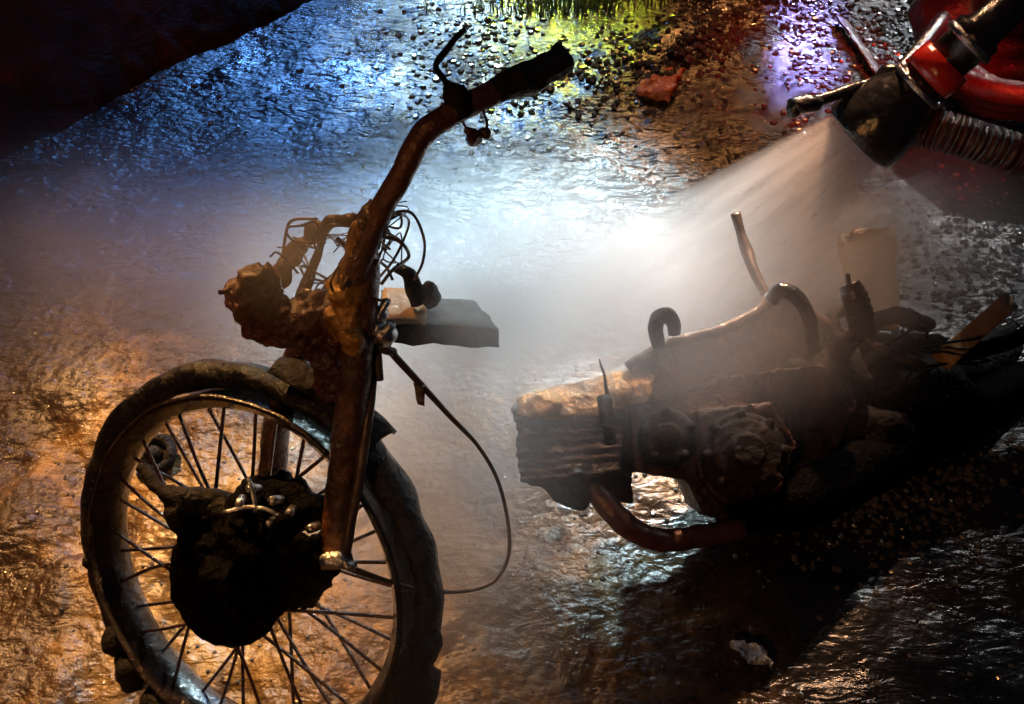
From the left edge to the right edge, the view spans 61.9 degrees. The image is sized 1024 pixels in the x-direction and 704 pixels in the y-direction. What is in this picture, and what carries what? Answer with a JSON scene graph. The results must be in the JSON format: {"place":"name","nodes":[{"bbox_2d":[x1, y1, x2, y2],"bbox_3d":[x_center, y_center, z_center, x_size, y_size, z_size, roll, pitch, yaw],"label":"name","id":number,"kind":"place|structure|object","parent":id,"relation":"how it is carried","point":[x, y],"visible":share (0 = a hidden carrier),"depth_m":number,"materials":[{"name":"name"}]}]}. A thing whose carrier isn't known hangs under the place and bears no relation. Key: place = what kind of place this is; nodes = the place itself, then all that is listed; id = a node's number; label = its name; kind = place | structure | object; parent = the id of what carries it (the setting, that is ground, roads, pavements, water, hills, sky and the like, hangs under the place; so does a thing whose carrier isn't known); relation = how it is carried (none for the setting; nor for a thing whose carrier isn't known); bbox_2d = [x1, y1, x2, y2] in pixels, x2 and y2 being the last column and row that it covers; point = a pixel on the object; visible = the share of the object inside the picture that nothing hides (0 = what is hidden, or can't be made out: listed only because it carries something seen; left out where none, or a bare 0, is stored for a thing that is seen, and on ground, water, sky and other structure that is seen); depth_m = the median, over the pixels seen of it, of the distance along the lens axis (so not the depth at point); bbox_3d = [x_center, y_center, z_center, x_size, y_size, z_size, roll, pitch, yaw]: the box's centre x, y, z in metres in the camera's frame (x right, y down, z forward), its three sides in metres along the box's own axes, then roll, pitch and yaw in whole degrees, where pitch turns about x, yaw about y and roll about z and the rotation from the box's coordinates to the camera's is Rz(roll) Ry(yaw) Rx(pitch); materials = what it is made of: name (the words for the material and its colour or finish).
{"place":"outdoors","nodes":[
{"label":"outdoors","id":0,"kind":"place"},
{"bbox_2d":[0,0,1023,703],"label":"ground","id":1,"kind":"structure","parent":0,"point":[126,236],"depth_m":1.78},
{"bbox_2d":[135,432,175,473],"bbox_3d":[-0.642,0.184,1.528,0.080,0.048,0.077,0,50,0],"label":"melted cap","id":2,"kind":"object","parent":1,"relation":"on","point":[161,446],"visible":0.69,"depth_m":1.52,"materials":[{"name":"grey plastic"}]},
{"bbox_2d":[0,0,312,158],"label":"earth bank","id":3,"kind":"structure","parent":1,"relation":"on","point":[65,64],"depth_m":2.29,"materials":[{"name":"brown soil"}]},
{"bbox_2d":[79,27,1023,703],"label":"burnt motorcycle","id":4,"kind":"object","parent":1,"relation":"on","point":[781,407],"visible":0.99,"depth_m":1.18,"materials":[{"name":"metal"}]},
{"bbox_2d":[839,224,897,329],"bbox_3d":[0.672,-0.140,1.597,0.113,0.066,0.243,5,50,4],"label":"tan board","id":5,"kind":"object","parent":4,"relation":"on","point":[869,258],"visible":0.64,"depth_m":1.61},
{"bbox_2d":[932,291,1018,370],"bbox_3d":[0.823,-0.038,1.513,0.249,0.068,0.038,-34,58,-25],"label":"wooden slat","id":6,"kind":"object","parent":4,"relation":"on","point":[994,315],"visible":0.94,"depth_m":1.50,"materials":[{"name":"brown wood"}]},
{"bbox_2d":[556,503,571,515],"bbox_3d":[0.089,0.268,1.454,0.022,0.021,0.026,-35,58,-25],"label":"glass shard","id":7,"kind":"object","parent":1,"relation":"on","point":[563,510],"visible":0.77,"depth_m":1.45,"materials":[{"name":"glass"}]},
{"bbox_2d":[635,66,684,102],"bbox_3d":[0.397,-0.725,2.299,0.111,0.048,0.170,14,51,11],"label":"brick fragment","id":8,"kind":"object","parent":1,"relation":"on","point":[664,86],"visible":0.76,"depth_m":2.26,"materials":[{"name":"red brick"}]},
{"bbox_2d":[728,638,776,667],"bbox_3d":[0.364,0.453,1.291,0.078,0.017,0.030,21,53,16],"label":"foil scrap","id":9,"kind":"object","parent":1,"relation":"on","point":[747,649],"visible":1,"depth_m":1.29,"materials":[{"name":"silver metal"}]},
{"bbox_2d":[835,15,879,73],"bbox_3d":[0.991,-0.816,2.367,0.048,0.022,0.442,-6,50,-5],"label":"metal rod","id":10,"kind":"object","parent":1,"relation":"on","point":[868,57],"visible":0.59,"depth_m":2.40,"materials":[{"name":"silver metal"}]},
{"bbox_2d":[908,0,987,41],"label":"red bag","id":11,"kind":"object","parent":1,"relation":"on","point":[922,14],"visible":0.26,"depth_m":2.24,"materials":[{"name":"red plastic"}]},
{"bbox_2d":[955,20,1023,122],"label":"coiled hose","id":12,"kind":"object","parent":1,"relation":"on","point":[993,89],"visible":0.61,"depth_m":2.05,"materials":[{"name":"red plastic"}]},
{"bbox_2d":[0,0,1023,703],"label":"gravel","id":13,"kind":"structure","parent":0,"point":[962,268],"depth_m":2.10,"materials":[{"name":"grey gravel"}]},
{"bbox_2d":[425,0,732,16],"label":"grass","id":14,"kind":"structure","parent":0,"point":[567,8],"depth_m":2.55,"materials":[{"name":"green plant"}]},
{"bbox_2d":[532,120,871,372],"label":"water drops","id":15,"kind":"object","parent":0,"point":[746,208],"visible":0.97,"depth_m":1.67,"materials":[{"name":"white"}]},
{"bbox_2d":[786,0,1023,167],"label":"fire hose nozzle","id":16,"kind":"object","parent":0,"point":[881,115],"visible":0.99,"depth_m":1.46,"materials":[{"name":"black metal"}]},
{"bbox_2d":[911,109,1023,178],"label":"ribbed hose","id":17,"kind":"object","parent":16,"relation":"attached to","point":[981,142],"visible":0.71,"depth_m":1.52,"materials":[{"name":"metal"}]}
]}

